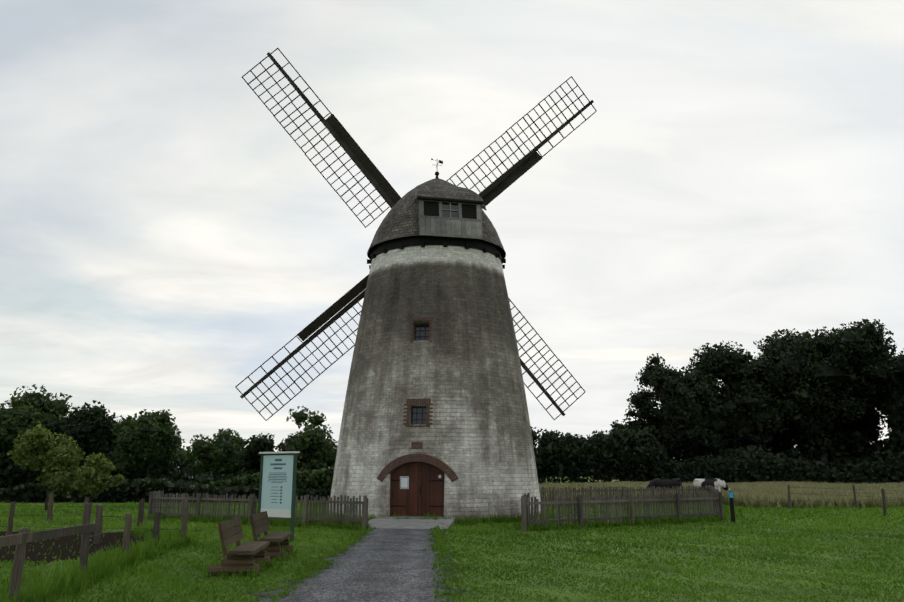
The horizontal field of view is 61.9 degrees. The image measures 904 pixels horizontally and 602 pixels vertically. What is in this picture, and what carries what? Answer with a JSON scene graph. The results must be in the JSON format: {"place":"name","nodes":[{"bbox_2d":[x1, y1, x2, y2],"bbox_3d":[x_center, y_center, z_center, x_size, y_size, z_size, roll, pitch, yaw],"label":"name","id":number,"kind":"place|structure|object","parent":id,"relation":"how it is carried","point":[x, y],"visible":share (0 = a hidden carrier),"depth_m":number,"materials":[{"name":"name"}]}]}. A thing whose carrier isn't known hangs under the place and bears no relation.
{"place":"outdoors","nodes":[
{"label":"outdoors","id":0,"kind":"place"},
{"bbox_2d":[246,528,467,601],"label":"gravel path","id":1,"kind":"structure","parent":0,"point":[386,565],"depth_m":14.03,"materials":[{"name":"grey gravel"}]},
{"bbox_2d":[368,517,454,528],"bbox_3d":[-1.573,8.015,26.905,3.300,0.415,3.150,-2,-13,8],"label":"doorstep slab","id":2,"kind":"structure","parent":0,"point":[387,523],"depth_m":26.64,"materials":[{"name":"concrete"}]},
{"bbox_2d":[329,245,540,521],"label":"mill tower","id":3,"kind":"structure","parent":0,"point":[462,370],"depth_m":30.51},
{"bbox_2d":[377,317,458,518],"bbox_3d":[-1.331,4.407,29.463,3.146,7.866,1.733,0,-13,-1],"label":"door and windows","id":4,"kind":"structure","parent":3,"relation":"in","point":[417,489],"depth_m":28.91,"materials":[{"name":"brown wood"}]},
{"bbox_2d":[367,158,505,260],"bbox_3d":[-0.705,-4.272,35.529,6.440,5.240,6.524,3,-13,-12],"label":"windmill cap","id":5,"kind":"object","parent":3,"relation":"on","point":[436,211],"visible":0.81,"depth_m":32.57,"materials":[{"name":"grey wood"}]},
{"bbox_2d":[235,48,596,420],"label":"windmill sails","id":6,"kind":"object","parent":5,"relation":"attached to","point":[366,166],"visible":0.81,"depth_m":38.35},
{"bbox_2d":[367,242,505,268],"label":"cap rim brackets","id":7,"kind":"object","parent":3,"relation":"on","point":[445,244],"depth_m":32.80,"materials":[{"name":"black wood"}]},
{"bbox_2d":[0,476,903,601],"bbox_3d":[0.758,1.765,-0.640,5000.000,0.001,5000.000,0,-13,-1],"label":"ground","id":8,"kind":"structure","parent":0,"point":[110,536],"depth_m":15.41,"materials":[{"name":"green plant"}]},
{"bbox_2d":[0,384,79,483],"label":"tree","id":9,"kind":"object","parent":8,"relation":"on","point":[25,413],"visible":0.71,"depth_m":79.84,"materials":[{"name":"green plant"}]},
{"bbox_2d":[7,424,84,511],"bbox_3d":[-18.998,7.942,35.327,3.355,4.317,2.815,0,-13,-1],"label":"tree","id":10,"kind":"object","parent":8,"relation":"on","point":[62,459],"visible":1,"depth_m":34.90,"materials":[{"name":"green plant"}]},
{"bbox_2d":[44,400,136,480],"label":"tree","id":11,"kind":"object","parent":8,"relation":"on","point":[90,430],"visible":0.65,"depth_m":77.25,"materials":[{"name":"green plant"}]},
{"bbox_2d":[0,493,187,601],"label":"wooden fence","id":12,"kind":"object","parent":8,"relation":"on","point":[22,538],"visible":0.83,"depth_m":13.09,"materials":[{"name":"brown wood"}]},
{"bbox_2d":[70,452,124,502],"bbox_3d":[-16.441,8.441,34.592,2.116,3.026,2.136,-5,-14,22],"label":"tree","id":13,"kind":"object","parent":8,"relation":"on","point":[100,481],"visible":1,"depth_m":34.55,"materials":[{"name":"green plant"}]},
{"bbox_2d":[0,448,208,488],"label":"wood edge shrubs","id":14,"kind":"object","parent":8,"relation":"on","point":[156,471],"visible":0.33,"depth_m":78.72,"materials":[{"name":"green plant"}]},
{"bbox_2d":[6,470,253,482],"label":"hedgerow","id":15,"kind":"object","parent":8,"relation":"on","point":[211,478],"visible":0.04,"depth_m":122.11,"materials":[{"name":"green plant"}]},
{"bbox_2d":[106,409,185,476],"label":"tree","id":16,"kind":"object","parent":8,"relation":"on","point":[145,439],"visible":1,"depth_m":73.79,"materials":[{"name":"green plant"}]},
{"bbox_2d":[0,477,330,502],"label":"hedge","id":17,"kind":"object","parent":8,"relation":"on","point":[132,490],"visible":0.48,"depth_m":47.45,"materials":[{"name":"green plant"}]},
{"bbox_2d":[183,428,247,480],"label":"tree","id":18,"kind":"object","parent":8,"relation":"on","point":[219,456],"visible":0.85,"depth_m":71.06,"materials":[{"name":"green plant"}]},
{"bbox_2d":[208,517,269,575],"bbox_3d":[-4.083,4.756,14.659,0.900,0.955,1.950,1,-13,-5],"label":"bench","id":19,"kind":"object","parent":8,"relation":"on","point":[247,555],"visible":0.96,"depth_m":13.92,"materials":[{"name":"brown wood"}]},
{"bbox_2d":[147,491,367,527],"bbox_3d":[-8.366,7.761,28.275,12.730,1.120,2.011,-10,-16,38],"label":"picket fence","id":20,"kind":"object","parent":8,"relation":"on","point":[156,498],"visible":0.62,"depth_m":27.53,"materials":[{"name":"grey wood"}]},
{"bbox_2d":[235,433,288,474],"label":"tree","id":21,"kind":"object","parent":8,"relation":"on","point":[250,459],"visible":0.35,"depth_m":67.01,"materials":[{"name":"green plant"}]},
{"bbox_2d":[249,511,292,559],"bbox_3d":[-4.149,5.320,17.145,0.900,0.956,1.950,1,-13,-4],"label":"bench","id":22,"kind":"object","parent":8,"relation":"on","point":[278,540],"visible":0.69,"depth_m":16.57,"materials":[{"name":"brown wood"}]},
{"bbox_2d":[209,465,334,489],"bbox_3d":[-10.983,13.192,55.951,12.823,3.109,5.378,0,-13,-1],"label":"hedge","id":23,"kind":"object","parent":8,"relation":"on","point":[321,478],"visible":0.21,"depth_m":53.70,"materials":[{"name":"green plant"}]},
{"bbox_2d":[257,451,299,541],"bbox_3d":[-4.955,5.505,21.317,1.480,2.435,0.160,-8,-15,33],"label":"info board","id":24,"kind":"object","parent":8,"relation":"on","point":[277,485],"visible":1,"depth_m":21.34,"materials":[{"name":"green"}]},
{"bbox_2d":[282,406,338,470],"bbox_3d":[-11.348,12.000,59.963,5.053,7.319,5.343,-5,-14,21],"label":"tree","id":25,"kind":"object","parent":8,"relation":"on","point":[314,446],"visible":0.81,"depth_m":58.73,"materials":[{"name":"green plant"}]},
{"bbox_2d":[0,501,726,601],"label":"grass tufts and weeds","id":26,"kind":"object","parent":8,"relation":"on","point":[71,580],"visible":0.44,"depth_m":16.82,"materials":[{"name":"green plant"}]},
{"bbox_2d":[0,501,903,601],"bbox_3d":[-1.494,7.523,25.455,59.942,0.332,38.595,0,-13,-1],"label":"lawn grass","id":27,"kind":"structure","parent":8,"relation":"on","point":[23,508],"depth_m":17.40,"materials":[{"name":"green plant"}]},
{"bbox_2d":[530,426,562,482],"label":"tree","id":28,"kind":"object","parent":8,"relation":"on","point":[546,439],"visible":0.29,"depth_m":99.23,"materials":[{"name":"green plant"}]},
{"bbox_2d":[547,432,603,479],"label":"tree","id":29,"kind":"object","parent":8,"relation":"on","point":[568,440],"visible":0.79,"depth_m":96.93,"materials":[{"name":"green plant"}]},
{"bbox_2d":[541,465,611,476],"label":"hedgerow","id":30,"kind":"object","parent":8,"relation":"on","point":[580,476],"depth_m":308.83,"materials":[{"name":"green plant"}]},
{"bbox_2d":[587,427,636,480],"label":"tree","id":31,"kind":"object","parent":8,"relation":"on","point":[624,437],"visible":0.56,"depth_m":97.59,"materials":[{"name":"green plant"}]},
{"bbox_2d":[521,485,723,530],"bbox_3d":[8.601,9.250,34.825,14.648,1.117,21.115,0,-13,-1],"label":"picket fence","id":32,"kind":"object","parent":8,"relation":"on","point":[712,494],"visible":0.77,"depth_m":27.64,"materials":[{"name":"grey wood"}]},
{"bbox_2d":[601,418,668,458],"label":"tree","id":33,"kind":"object","parent":8,"relation":"on","point":[654,427],"visible":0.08,"depth_m":109.30,"materials":[{"name":"green plant"}]},
{"bbox_2d":[615,425,669,481],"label":"tree","id":34,"kind":"object","parent":8,"relation":"on","point":[641,439],"visible":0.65,"depth_m":96.78,"materials":[{"name":"green plant"}]},
{"bbox_2d":[647,478,681,488],"bbox_3d":[15.001,13.339,53.560,2.766,1.457,0.668,-1,-13,6],"label":"cow","id":35,"kind":"object","parent":8,"relation":"on","point":[662,483],"visible":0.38,"depth_m":53.38},
{"bbox_2d":[624,353,706,478],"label":"ash tree","id":36,"kind":"object","parent":8,"relation":"on","point":[674,414],"visible":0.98,"depth_m":104.50,"materials":[{"name":"green plant"}]},
{"bbox_2d":[654,368,731,481],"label":"tree","id":37,"kind":"object","parent":8,"relation":"on","point":[714,440],"visible":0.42,"depth_m":108.04,"materials":[{"name":"green plant"}]},
{"bbox_2d":[693,478,730,490],"bbox_3d":[18.210,13.124,52.615,2.766,1.457,0.668,-1,-13,2],"label":"cow","id":38,"kind":"object","parent":8,"relation":"on","point":[717,484],"visible":0.5,"depth_m":52.45},
{"bbox_2d":[534,435,903,483],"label":"wood edge shrubs","id":39,"kind":"object","parent":8,"relation":"on","point":[728,464],"visible":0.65,"depth_m":97.16,"materials":[{"name":"green plant"}]},
{"bbox_2d":[539,481,903,507],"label":"crop field","id":40,"kind":"structure","parent":8,"relation":"on","point":[870,491],"depth_m":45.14,"materials":[{"name":"beige plant"}]},
{"bbox_2d":[729,491,734,522],"bbox_3d":[10.598,7.793,28.511,0.112,1.160,0.112,0,-13,-1],"label":"marker post","id":41,"kind":"object","parent":8,"relation":"on","point":[731,506],"visible":0.88,"depth_m":28.48,"materials":[{"name":"black"}]},
{"bbox_2d":[681,341,790,449],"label":"tree","id":42,"kind":"object","parent":8,"relation":"on","point":[751,416],"visible":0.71,"depth_m":109.58,"materials":[{"name":"green plant"}]},
{"bbox_2d":[723,383,787,453],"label":"tree","id":43,"kind":"object","parent":8,"relation":"on","point":[778,435],"depth_m":119.14,"materials":[{"name":"green plant"}]},
{"bbox_2d":[616,429,903,482],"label":"hedge","id":44,"kind":"object","parent":8,"relation":"on","point":[848,442],"visible":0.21,"depth_m":110.95,"materials":[{"name":"green plant"}]},
{"bbox_2d":[750,319,903,464],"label":"tree","id":45,"kind":"object","parent":8,"relation":"on","point":[816,384],"visible":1,"depth_m":108.34,"materials":[{"name":"green plant"}]},
{"bbox_2d":[787,485,903,515],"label":"field fence posts","id":46,"kind":"object","parent":8,"relation":"on","point":[883,499],"visible":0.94,"depth_m":38.34,"materials":[{"name":"brown wood"}]},
{"bbox_2d":[820,407,883,461],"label":"tree","id":47,"kind":"object","parent":8,"relation":"on","point":[869,428],"visible":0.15,"depth_m":115.39,"materials":[{"name":"green plant"}]},
{"bbox_2d":[867,350,903,456],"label":"tree","id":48,"kind":"object","parent":8,"relation":"on","point":[891,404],"visible":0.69,"depth_m":106.45,"materials":[{"name":"green plant"}]},
{"bbox_2d":[0,0,903,452],"label":"sky","id":49,"kind":"structure","parent":0,"point":[736,174],"materials":[{"name":"white"}]}
]}

